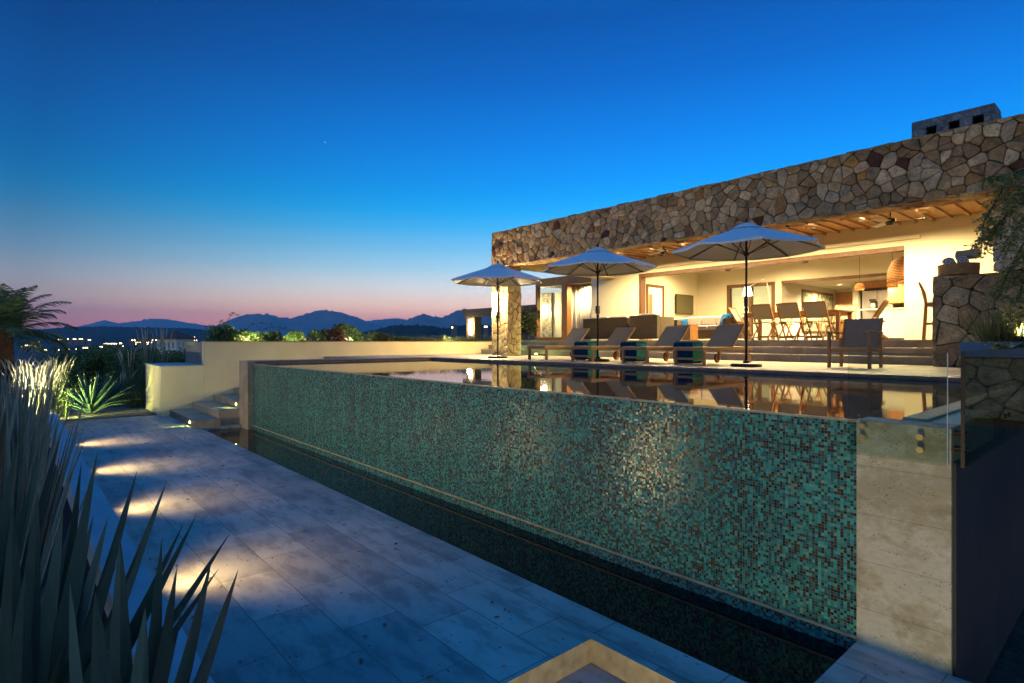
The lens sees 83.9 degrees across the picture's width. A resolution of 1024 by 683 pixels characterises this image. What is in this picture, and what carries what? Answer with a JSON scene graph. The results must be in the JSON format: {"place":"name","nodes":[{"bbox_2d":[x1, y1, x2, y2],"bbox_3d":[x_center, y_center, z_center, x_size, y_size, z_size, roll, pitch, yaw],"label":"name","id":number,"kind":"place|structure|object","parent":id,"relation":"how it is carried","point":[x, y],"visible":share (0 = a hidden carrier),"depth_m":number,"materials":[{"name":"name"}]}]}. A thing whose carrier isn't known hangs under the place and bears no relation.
{"place":"outdoors","nodes":[
{"label":"outdoors","id":0,"kind":"place"},
{"bbox_2d":[41,446,108,657],"bbox_3d":[-7.290,2.062,4.121,6.444,0.610,18.800,0,0,-41],"label":"planting bed","id":1,"kind":"object","parent":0,"point":[67,513],"depth_m":5.29,"materials":[{"name":"soil"}]},
{"bbox_2d":[0,350,27,420],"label":"yucca","id":2,"kind":"object","parent":1,"relation":"on","point":[2,387],"visible":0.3,"depth_m":4.48,"materials":[{"name":"plant"}]},
{"bbox_2d":[2,368,55,437],"bbox_3d":[-4.868,0.982,5.616,0.817,1.518,0.679,0,0,0],"label":"yucca","id":3,"kind":"object","parent":1,"relation":"on","point":[50,402],"visible":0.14,"depth_m":5.60,"materials":[{"name":"plant"}]},
{"bbox_2d":[0,408,59,608],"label":"agave","id":4,"kind":"object","parent":1,"relation":"on","point":[6,505],"visible":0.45,"depth_m":2.40,"materials":[{"name":"green plant"}]},
{"bbox_2d":[3,357,71,466],"bbox_3d":[-3.130,0.885,3.325,0.879,1.673,0.872,0,0,-41],"label":"yucca","id":5,"kind":"object","parent":1,"relation":"on","point":[12,422],"visible":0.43,"depth_m":3.43,"materials":[{"name":"plant"}]},
{"bbox_2d":[0,360,81,451],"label":"yucca","id":6,"kind":"object","parent":1,"relation":"on","point":[34,401],"visible":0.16,"depth_m":4.63,"materials":[{"name":"plant"}]},
{"bbox_2d":[8,367,85,537],"bbox_3d":[-3.206,0.942,3.666,0.773,1.567,0.828,0,0,-41],"label":"yucca","id":7,"kind":"object","parent":1,"relation":"on","point":[15,436],"visible":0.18,"depth_m":3.79,"materials":[{"name":"plant"}]},
{"bbox_2d":[7,353,88,417],"bbox_3d":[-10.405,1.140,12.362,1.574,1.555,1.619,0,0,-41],"label":"ornamental grass","id":8,"kind":"object","parent":1,"relation":"on","point":[39,378],"depth_m":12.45,"materials":[{"name":"plant"}]},
{"bbox_2d":[0,386,98,607],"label":"yucca","id":9,"kind":"object","parent":1,"relation":"on","point":[22,485],"visible":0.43,"depth_m":3.07,"materials":[{"name":"green plant"}]},
{"bbox_2d":[0,455,228,682],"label":"agave","id":10,"kind":"object","parent":1,"relation":"on","point":[34,642],"visible":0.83,"depth_m":2.03,"materials":[{"name":"green plant"}]},
{"bbox_2d":[69,539,237,682],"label":"agave","id":11,"kind":"object","parent":1,"relation":"on","point":[154,653],"visible":0.97,"depth_m":1.90,"materials":[{"name":"green plant"}]},
{"bbox_2d":[51,394,156,421],"bbox_3d":[-16.204,2.257,14.591,10.800,0.720,8.700,0,0,-41],"label":"gravel bed","id":12,"kind":"object","parent":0,"point":[115,411],"visible":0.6,"depth_m":15.00,"materials":[{"name":"gravel"}]},
{"bbox_2d":[0,283,78,391],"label":"palm tree","id":13,"kind":"object","parent":12,"relation":"on","point":[14,323],"visible":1,"depth_m":16.91,"materials":[{"name":"green plant"}]},
{"bbox_2d":[57,368,136,412],"bbox_3d":[-10.919,1.251,14.728,1.962,1.230,1.932,0,0,3],"label":"agave","id":14,"kind":"object","parent":12,"relation":"on","point":[94,402],"visible":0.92,"depth_m":14.65,"materials":[{"name":"plant"}]},
{"bbox_2d":[95,348,145,392],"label":"ornamental grass","id":15,"kind":"object","parent":12,"relation":"on","point":[138,378],"depth_m":18.42,"materials":[{"name":"plant"}]},
{"bbox_2d":[99,377,143,403],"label":"agave","id":16,"kind":"object","parent":12,"relation":"on","point":[113,393],"visible":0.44,"depth_m":16.56,"materials":[{"name":"plant"}]},
{"bbox_2d":[116,383,145,407],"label":"bush","id":17,"kind":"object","parent":12,"relation":"on","point":[135,403],"depth_m":16.32,"materials":[{"name":"plant"}]},
{"bbox_2d":[14,326,310,351],"bbox_3d":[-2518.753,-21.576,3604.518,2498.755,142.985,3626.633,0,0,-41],"label":"hills","id":18,"kind":"structure","parent":0,"point":[100,335],"depth_m":3193.87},
{"bbox_2d":[36,318,406,329],"bbox_3d":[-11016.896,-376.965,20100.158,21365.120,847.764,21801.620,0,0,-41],"label":"mountains","id":19,"kind":"structure","parent":0,"point":[144,323],"depth_m":18736.80,"materials":[{"name":"stone"}]},
{"bbox_2d":[202,309,385,337],"bbox_3d":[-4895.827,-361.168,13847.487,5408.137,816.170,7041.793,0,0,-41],"label":"mountains","id":20,"kind":"structure","parent":0,"point":[307,323],"depth_m":13132.96,"materials":[{"name":"blue stone"}]},
{"bbox_2d":[335,324,535,340],"bbox_3d":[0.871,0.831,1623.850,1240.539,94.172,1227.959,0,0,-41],"label":"hills","id":21,"kind":"structure","parent":0,"point":[416,331],"depth_m":1442.41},
{"bbox_2d":[399,308,535,328],"bbox_3d":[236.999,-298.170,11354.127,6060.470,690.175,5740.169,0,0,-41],"label":"mountains","id":22,"kind":"structure","parent":0,"point":[457,318],"depth_m":10687.35,"materials":[{"name":"stone"}]},
{"bbox_2d":[0,0,1023,328],"label":"sky","id":23,"kind":"structure","parent":0,"point":[201,162],"materials":[{"name":"blue"}]},
{"bbox_2d":[62,415,970,682],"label":"path","id":24,"kind":"structure","parent":0,"point":[293,615],"depth_m":4.42,"materials":[{"name":"stone"}]},
{"bbox_2d":[47,408,213,682],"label":"curb","id":25,"kind":"structure","parent":24,"relation":"on","point":[101,509],"depth_m":4.44,"materials":[{"name":"stone"}]},
{"bbox_2d":[170,356,369,428],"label":"garden steps","id":26,"kind":"structure","parent":24,"relation":"on","point":[220,410],"depth_m":13.68,"materials":[{"name":"stone"}]},
{"bbox_2d":[86,430,509,678],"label":"fallen leaves","id":27,"kind":"object","parent":24,"relation":"on","point":[361,659],"visible":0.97,"depth_m":5.17,"materials":[{"name":"brown plant"}]},
{"bbox_2d":[856,417,959,674],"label":"stone pier","id":28,"kind":"structure","parent":24,"relation":"on","point":[903,549],"depth_m":3.43,"materials":[{"name":"stone"}]},
{"bbox_2d":[859,352,947,466],"bbox_3d":[2.322,0.390,3.446,0.060,0.650,0.517,0,0,-41],"label":"glass panel","id":29,"kind":"object","parent":28,"relation":"attached to","point":[921,449],"visible":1,"depth_m":3.33,"materials":[{"name":"clear"}]},
{"bbox_2d":[903,383,1023,682],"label":"flank wall","id":30,"kind":"structure","parent":24,"relation":"on","point":[987,544],"depth_m":3.87,"materials":[{"name":"paint"}]},
{"bbox_2d":[954,348,1023,467],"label":"glass panel","id":31,"kind":"object","parent":30,"relation":"attached to","point":[962,433],"visible":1,"depth_m":3.30,"materials":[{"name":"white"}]},
{"bbox_2d":[14,350,1023,682],"bbox_3d":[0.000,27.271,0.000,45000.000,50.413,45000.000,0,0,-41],"label":"ground","id":32,"kind":"structure","parent":0,"point":[1008,666],"depth_m":4.39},
{"bbox_2d":[27,346,94,394],"bbox_3d":[-18.575,1.949,24.022,2.352,3.571,3.418,0,0,-4],"label":"bush","id":33,"kind":"object","parent":32,"relation":"on","point":[63,356],"visible":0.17,"depth_m":23.52,"materials":[{"name":"green plant"}]},
{"bbox_2d":[63,342,109,374],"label":"bush","id":34,"kind":"object","parent":32,"relation":"on","point":[94,346],"visible":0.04,"depth_m":26.65,"materials":[{"name":"green plant"}]},
{"bbox_2d":[56,346,140,393],"bbox_3d":[-15.412,1.626,21.542,2.648,2.974,2.249,0,0,-17],"label":"bush","id":35,"kind":"object","parent":32,"relation":"on","point":[94,363],"visible":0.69,"depth_m":21.11,"materials":[{"name":"green plant"}]},
{"bbox_2d":[99,349,168,396],"bbox_3d":[-15.167,1.788,23.117,2.277,2.958,3.037,0,0,35],"label":"bush","id":36,"kind":"object","parent":32,"relation":"on","point":[136,361],"visible":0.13,"depth_m":23.12,"materials":[{"name":"green plant"}]},
{"bbox_2d":[111,325,179,393],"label":"ornamental grass","id":37,"kind":"object","parent":32,"relation":"on","point":[143,374],"depth_m":20.84,"materials":[{"name":"plant"}]},
{"bbox_2d":[128,347,185,367],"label":"bush","id":38,"kind":"object","parent":32,"relation":"on","point":[180,354],"visible":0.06,"depth_m":25.28,"materials":[{"name":"green plant"}]},
{"bbox_2d":[135,323,185,362],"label":"ornamental grass","id":39,"kind":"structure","parent":32,"relation":"on","point":[162,349],"depth_m":22.98,"materials":[{"name":"plant"}]},
{"bbox_2d":[152,331,198,357],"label":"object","id":40,"kind":"structure","parent":32,"relation":"on","point":[178,340],"depth_m":73.87,"materials":[{"name":"white paint"}]},
{"bbox_2d":[145,341,491,416],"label":"garden wall","id":41,"kind":"structure","parent":32,"relation":"on","point":[207,370],"depth_m":15.69,"materials":[{"name":"beige paint"}]},
{"bbox_2d":[463,304,535,340],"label":"pavilion","id":42,"kind":"structure","parent":32,"relation":"on","point":[475,315],"depth_m":41.18,"materials":[{"name":"grey paint"}]},
{"bbox_2d":[540,292,560,336],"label":"courtyard wall","id":43,"kind":"structure","parent":32,"relation":"on","point":[550,324],"depth_m":27.07,"materials":[{"name":"beige paint"}]},
{"bbox_2d":[239,357,1012,648],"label":"infinity pool","id":44,"kind":"structure","parent":32,"relation":"on","point":[750,511],"depth_m":5.04,"materials":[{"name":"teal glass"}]},
{"bbox_2d":[263,359,1011,419],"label":"pool water","id":45,"kind":"structure","parent":44,"relation":"in","point":[848,398],"depth_m":6.53,"materials":[{"name":"blue liquid"}]},
{"bbox_2d":[732,286,770,339],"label":"courtyard wall","id":46,"kind":"structure","parent":32,"relation":"on","point":[761,294],"depth_m":25.06,"materials":[{"name":"beige paint"}]},
{"bbox_2d":[208,428,847,682],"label":"basin water","id":47,"kind":"structure","parent":0,"point":[747,647],"depth_m":4.67,"materials":[{"name":"black liquid"}]},
{"bbox_2d":[556,663,626,682],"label":"path","id":48,"kind":"structure","parent":0,"point":[590,673],"depth_m":3.51,"materials":[{"name":"stone"}]},
{"bbox_2d":[505,638,676,682],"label":"path edge","id":49,"kind":"object","parent":48,"relation":"on","point":[585,653],"visible":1,"depth_m":3.48,"materials":[{"name":"stone"}]},
{"bbox_2d":[348,354,960,375],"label":"terrace","id":50,"kind":"structure","parent":0,"point":[888,369],"depth_m":10.72,"materials":[{"name":"stone"}]},
{"bbox_2d":[451,261,541,357],"bbox_3d":[-0.392,-0.890,15.645,2.409,2.680,2.408,0,0,-41],"label":"patio umbrella","id":51,"kind":"object","parent":50,"relation":"on","point":[497,275],"visible":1,"depth_m":15.61,"materials":[{"name":"fabric"}]},
{"bbox_2d":[527,328,589,359],"bbox_3d":[1.319,0.054,14.592,1.950,0.804,0.726,0,0,-41],"label":"sun lounger","id":52,"kind":"object","parent":50,"relation":"on","point":[574,335],"visible":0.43,"depth_m":14.70,"materials":[{"name":"fabric"}]},
{"bbox_2d":[574,341,596,359],"bbox_3d":[1.857,0.223,14.211,0.450,0.455,0.457,0,0,-41],"label":"pouf stool","id":53,"kind":"object","parent":50,"relation":"on","point":[583,351],"visible":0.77,"depth_m":14.04,"materials":[{"name":"blue fabric"}]},
{"bbox_2d":[543,244,655,361],"bbox_3d":[1.951,-0.890,12.964,2.408,2.680,2.408,0,0,42],"label":"patio umbrella","id":54,"kind":"object","parent":50,"relation":"on","point":[597,261],"visible":0.98,"depth_m":12.95,"materials":[{"name":"blue fabric"}]},
{"bbox_2d":[570,327,635,361],"bbox_3d":[2.279,0.054,13.493,1.950,0.804,0.726,0,0,-41],"label":"sun lounger","id":55,"kind":"object","parent":50,"relation":"on","point":[618,336],"visible":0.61,"depth_m":13.63,"materials":[{"name":"fabric"}]},
{"bbox_2d":[620,341,646,361],"bbox_3d":[2.796,0.223,13.061,0.450,0.455,0.457,0,0,-41],"label":"pouf stool","id":56,"kind":"object","parent":50,"relation":"on","point":[639,353],"visible":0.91,"depth_m":12.88,"materials":[{"name":"blue fabric"}]},
{"bbox_2d":[621,326,688,363],"bbox_3d":[3.233,0.054,12.401,1.950,0.804,0.726,0,0,-41],"label":"sun lounger","id":57,"kind":"object","parent":50,"relation":"on","point":[669,337],"visible":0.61,"depth_m":12.54,"materials":[{"name":"fabric"}]},
{"bbox_2d":[673,341,702,362],"bbox_3d":[3.718,0.223,12.006,0.450,0.455,0.457,0,0,-41],"label":"pouf stool","id":58,"kind":"object","parent":50,"relation":"on","point":[689,354],"visible":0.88,"depth_m":11.83,"materials":[{"name":"blue fabric"}]},
{"bbox_2d":[481,339,932,365],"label":"terrace steps","id":59,"kind":"structure","parent":50,"relation":"on","point":[898,352],"depth_m":12.91,"materials":[{"name":"stone"}]},
{"bbox_2d":[673,325,752,365],"bbox_3d":[4.069,0.054,11.445,1.950,0.804,0.726,0,0,-41],"label":"sun lounger","id":60,"kind":"object","parent":50,"relation":"on","point":[725,337],"visible":0.88,"depth_m":11.57,"materials":[{"name":"fabric"}]},
{"bbox_2d":[672,218,824,366],"bbox_3d":[4.240,-0.890,10.300,2.408,2.680,2.408,0,0,35],"label":"patio umbrella","id":61,"kind":"object","parent":50,"relation":"on","point":[746,242],"visible":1,"depth_m":10.29,"materials":[{"name":"blue fabric"}]},
{"bbox_2d":[491,114,1023,355],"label":"villa","id":62,"kind":"object","parent":50,"relation":"on","point":[936,176],"visible":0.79,"depth_m":14.39,"materials":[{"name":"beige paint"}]},
{"bbox_2d":[536,276,590,339],"bbox_3d":[2.190,-1.185,23.959,0.270,3.090,3.200,0,0,-41],"label":"corner window","id":63,"kind":"structure","parent":62,"relation":"in","point":[565,282],"depth_m":23.80,"materials":[{"name":"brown wood"}]},
{"bbox_2d":[646,284,663,339],"bbox_3d":[5.440,-1.095,21.600,1.120,2.110,0.050,0,0,-41],"label":"inner door","id":64,"kind":"structure","parent":62,"relation":"in","point":[654,293],"depth_m":21.56,"materials":[{"name":"white wood"}]},
{"bbox_2d":[675,294,692,313],"bbox_3d":[6.891,-1.490,22.812,1.240,0.760,0.114,0,0,-41],"label":"television","id":65,"kind":"object","parent":62,"relation":"attached to","point":[683,304],"visible":1,"depth_m":22.69,"materials":[{"name":"brown metal"}]},
{"bbox_2d":[727,282,774,339],"bbox_3d":[9.211,-1.135,21.928,0.170,2.189,1.900,0,0,-41],"label":"window","id":66,"kind":"structure","parent":62,"relation":"in","point":[729,287],"depth_m":21.86,"materials":[{"name":"brown wood"}]},
{"bbox_2d":[802,290,833,332],"bbox_3d":[12.465,-1.185,23.158,3.150,1.670,0.050,0,0,-41],"label":"kitchen window","id":67,"kind":"structure","parent":62,"relation":"in","point":[807,295],"depth_m":23.13,"materials":[{"name":"glass"}]},
{"bbox_2d":[836,291,852,335],"bbox_3d":[14.092,-1.070,24.101,0.040,2.060,0.650,0,0,-41],"label":"kitchen door","id":68,"kind":"structure","parent":62,"relation":"in","point":[842,298],"depth_m":24.12,"materials":[{"name":"brown wood"}]},
{"bbox_2d":[887,256,903,283],"bbox_3d":[10.854,-2.315,15.694,0.880,1.370,0.880,0,0,-41],"label":"pendant lamp","id":69,"kind":"object","parent":62,"relation":"hanging from","point":[895,273],"visible":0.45,"depth_m":15.56,"materials":[{"name":"wicker"}]},
{"bbox_2d":[888,284,903,303],"bbox_3d":[13.752,-1.715,18.791,0.560,0.850,2.200,0,0,-41],"label":"wall cabinet","id":70,"kind":"object","parent":62,"relation":"attached to","point":[895,295],"depth_m":19.26,"materials":[{"name":"brown wood"}]},
{"bbox_2d":[888,284,903,302],"bbox_3d":[13.083,-1.715,19.176,0.059,0.810,0.710,0,0,-41],"label":"door","id":71,"kind":"structure","parent":70,"relation":"in","point":[895,295],"depth_m":19.26,"materials":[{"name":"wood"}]},
{"bbox_2d":[870,213,923,227],"bbox_3d":[8.425,-2.815,12.445,0.986,0.530,1.139,0,0,34],"label":"ceiling fan","id":72,"kind":"object","parent":62,"relation":"hanging from","point":[890,221],"visible":0.93,"depth_m":12.43,"materials":[{"name":"wood"}]},
{"bbox_2d":[912,103,1001,137],"bbox_3d":[8.641,-3.851,11.084,0.642,1.042,1.301,0,0,-41],"label":"chimney","id":73,"kind":"object","parent":62,"relation":"on","point":[979,114],"visible":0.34,"depth_m":10.92,"materials":[{"name":"grey stone"}]},
{"bbox_2d":[826,318,882,368],"bbox_3d":[5.952,0.018,9.849,0.786,0.865,0.680,0,0,-41],"label":"armchair","id":74,"kind":"object","parent":50,"relation":"on","point":[861,335],"visible":1,"depth_m":9.92,"materials":[{"name":"fabric"}]},
{"bbox_2d":[932,271,1023,366],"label":"bar wall","id":75,"kind":"structure","parent":50,"relation":"on","point":[957,295],"depth_m":10.02,"materials":[{"name":"grey stone"}]},
{"bbox_2d":[937,262,979,275],"bbox_3d":[8.008,-1.280,10.212,0.465,0.220,0.620,0,0,-41],"label":"basket","id":76,"kind":"object","parent":75,"relation":"on","point":[961,268],"visible":0.88,"depth_m":10.03,"materials":[{"name":"wicker"}]},
{"bbox_2d":[956,256,968,262],"bbox_3d":[8.032,-1.430,10.140,0.170,0.144,0.330,0,0,41],"label":"rolled towel","id":77,"kind":"object","parent":76,"relation":"in","point":[962,259],"visible":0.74,"depth_m":10.02,"materials":[{"name":"fabric"}]},
{"bbox_2d":[955,249,980,259],"bbox_3d":[8.078,-1.540,10.087,0.200,0.170,0.330,0,0,-31],"label":"rolled towel","id":78,"kind":"object","parent":77,"relation":"on","point":[968,254],"visible":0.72,"depth_m":10.02,"materials":[{"name":"fabric"}]},
{"bbox_2d":[959,342,1020,384],"bbox_3d":[7.567,0.528,6.082,1.400,1.044,4.200,0,0,-41],"label":"planter","id":79,"kind":"object","parent":50,"relation":"on","point":[989,369],"visible":0.31,"depth_m":7.01,"materials":[{"name":"stone"}]},
{"bbox_2d":[950,305,1021,341],"bbox_3d":[6.559,-0.204,7.860,0.869,0.725,0.886,0,0,23],"label":"spiky plant","id":80,"kind":"object","parent":79,"relation":"in","point":[983,335],"visible":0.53,"depth_m":7.85,"materials":[{"name":"green plant"}]},
{"bbox_2d":[962,167,1023,369],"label":"tree","id":81,"kind":"object","parent":79,"relation":"in","point":[988,234],"visible":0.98,"depth_m":6.48,"materials":[{"name":"green plant"}]},
{"bbox_2d":[962,302,1023,341],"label":"spiky plant","id":82,"kind":"object","parent":79,"relation":"on","point":[998,326],"visible":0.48,"depth_m":7.71,"materials":[{"name":"green plant"}]},
{"bbox_2d":[973,303,1023,341],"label":"spiky plant","id":83,"kind":"object","parent":79,"relation":"on","point":[1011,334],"visible":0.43,"depth_m":7.61,"materials":[{"name":"green plant"}]},
{"bbox_2d":[982,306,1023,341],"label":"spiky plant","id":84,"kind":"object","parent":79,"relation":"in","point":[1017,333],"visible":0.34,"depth_m":7.55,"materials":[{"name":"green plant"}]},
{"bbox_2d":[678,325,697,339],"bbox_3d":[4.982,-0.255,16.107,0.420,0.430,0.400,0,0,-41],"label":"side table","id":85,"kind":"object","parent":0,"point":[691,333],"visible":0.56,"depth_m":15.94,"materials":[{"name":"brown wood"}]},
{"bbox_2d":[857,307,903,339],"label":"kitchen island","id":86,"kind":"structure","parent":0,"point":[893,325],"depth_m":16.62,"materials":[{"name":"white paint"}]},
{"bbox_2d":[862,289,898,318],"bbox_3d":[13.647,-0.965,21.090,0.792,1.850,1.000,0,0,-41],"label":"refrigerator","id":87,"kind":"object","parent":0,"point":[880,295],"visible":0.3,"depth_m":20.98,"materials":[{"name":"metal"}]},
{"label":"planting bed","id":88,"kind":"structure","parent":0,"visible":0},
{"bbox_2d":[205,324,237,340],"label":"shrub","id":89,"kind":"object","parent":88,"relation":"on","point":[222,332],"visible":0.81,"depth_m":16.15,"materials":[{"name":"green plant"}]},
{"bbox_2d":[202,312,291,340],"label":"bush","id":90,"kind":"object","parent":88,"relation":"on","point":[279,327],"visible":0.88,"depth_m":16.00,"materials":[{"name":"green plant"}]},
{"bbox_2d":[250,331,279,340],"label":"shrub","id":91,"kind":"object","parent":88,"relation":"on","point":[266,336],"visible":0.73,"depth_m":16.92,"materials":[{"name":"green plant"}]},
{"bbox_2d":[278,330,310,340],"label":"shrub","id":92,"kind":"object","parent":88,"relation":"on","point":[294,335],"visible":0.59,"depth_m":17.83,"materials":[{"name":"green plant"}]},
{"bbox_2d":[306,329,328,340],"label":"shrub","id":93,"kind":"object","parent":88,"relation":"on","point":[314,335],"visible":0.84,"depth_m":18.14,"materials":[{"name":"green plant"}]},
{"bbox_2d":[320,327,346,340],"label":"shrub","id":94,"kind":"object","parent":88,"relation":"on","point":[334,333],"visible":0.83,"depth_m":18.62,"materials":[{"name":"brown plant"}]},
{"bbox_2d":[331,322,356,340],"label":"shrub","id":95,"kind":"object","parent":88,"relation":"on","point":[346,328],"visible":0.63,"depth_m":19.23,"materials":[{"name":"green plant"}]},
{"bbox_2d":[346,329,377,340],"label":"shrub","id":96,"kind":"object","parent":88,"relation":"on","point":[359,336],"visible":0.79,"depth_m":19.23,"materials":[{"name":"green plant"}]},
{"bbox_2d":[520,306,539,339],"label":"shrub","id":97,"kind":"object","parent":88,"relation":"on","point":[528,322],"visible":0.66,"depth_m":23.81,"materials":[{"name":"green plant"}]},
{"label":"floor","id":98,"kind":"structure","parent":0,"visible":0},
{"bbox_2d":[583,316,629,338],"bbox_3d":[3.264,-0.440,18.391,0.880,0.720,1.800,0,0,-41],"label":"wicker sofa","id":99,"kind":"object","parent":98,"relation":"on","point":[608,326],"visible":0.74,"depth_m":18.12,"materials":[{"name":"wicker"}]},
{"bbox_2d":[629,313,673,338],"bbox_3d":[4.238,-0.460,17.276,0.880,0.760,1.000,0,0,-41],"label":"wicker armchair","id":100,"kind":"object","parent":98,"relation":"on","point":[651,326],"visible":0.89,"depth_m":16.92,"materials":[{"name":"wicker"}]},
{"bbox_2d":[674,316,743,338],"bbox_3d":[5.964,-0.430,17.430,0.880,0.700,2.100,0,0,-41],"label":"wicker sofa","id":101,"kind":"object","parent":98,"relation":"on","point":[707,326],"visible":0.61,"depth_m":17.15,"materials":[{"name":"fabric"}]},
{"bbox_2d":[728,307,754,339],"bbox_3d":[6.591,-0.503,16.395,0.608,0.953,0.530,0,0,41],"label":"folding chair","id":102,"kind":"object","parent":98,"relation":"on","point":[735,314],"visible":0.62,"depth_m":16.45,"materials":[{"name":"fabric"}]},
{"bbox_2d":[750,304,779,339],"bbox_3d":[6.693,-0.503,15.079,0.608,0.953,0.530,0,0,-41],"label":"folding chair","id":103,"kind":"object","parent":98,"relation":"on","point":[761,311],"visible":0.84,"depth_m":14.97,"materials":[{"name":"brown wood"}]},
{"bbox_2d":[769,308,793,339],"bbox_3d":[7.673,-0.503,16.201,0.608,0.953,0.530,0,0,-41],"label":"folding chair","id":104,"kind":"object","parent":98,"relation":"on","point":[787,324],"visible":0.3,"depth_m":16.20,"materials":[{"name":"wood"}]},
{"bbox_2d":[776,302,806,339],"bbox_3d":[7.140,-0.503,14.567,0.608,0.953,0.530,0,0,-41],"label":"folding chair","id":105,"kind":"object","parent":98,"relation":"on","point":[790,310],"visible":0.88,"depth_m":14.46,"materials":[{"name":"fabric"}]},
{"bbox_2d":[742,309,853,339],"bbox_3d":[7.578,-0.415,15.188,0.960,0.750,2.500,0,0,-41],"label":"dining table","id":106,"kind":"object","parent":98,"relation":"on","point":[837,313],"visible":0.42,"depth_m":14.38,"materials":[{"name":"brown wood"}]},
{"bbox_2d":[802,301,833,339],"bbox_3d":[7.568,-0.503,14.077,0.608,0.953,0.530,0,0,-41],"label":"folding chair","id":107,"kind":"object","parent":98,"relation":"on","point":[815,309],"visible":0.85,"depth_m":13.97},
{"bbox_2d":[831,304,857,337],"bbox_3d":[8.726,-0.503,14.996,0.608,0.953,0.530,0,0,-41],"label":"folding chair","id":108,"kind":"object","parent":98,"relation":"on","point":[853,307],"visible":0.48,"depth_m":15.07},
{"bbox_2d":[871,300,889,339],"bbox_3d":[8.773,-0.503,13.818,0.608,0.953,0.530,0,0,42],"label":"folding chair","id":109,"kind":"object","parent":98,"relation":"on","point":[881,308],"visible":0.51,"depth_m":13.62,"materials":[{"name":"wood"}]},
{"bbox_2d":[918,282,931,339],"bbox_3d":[8.528,-0.623,11.508,0.509,1.168,0.442,0,0,39],"label":"bar stool","id":110,"kind":"object","parent":98,"relation":"on","point":[927,304],"visible":0.56,"depth_m":11.44,"materials":[{"name":"brown wood"}]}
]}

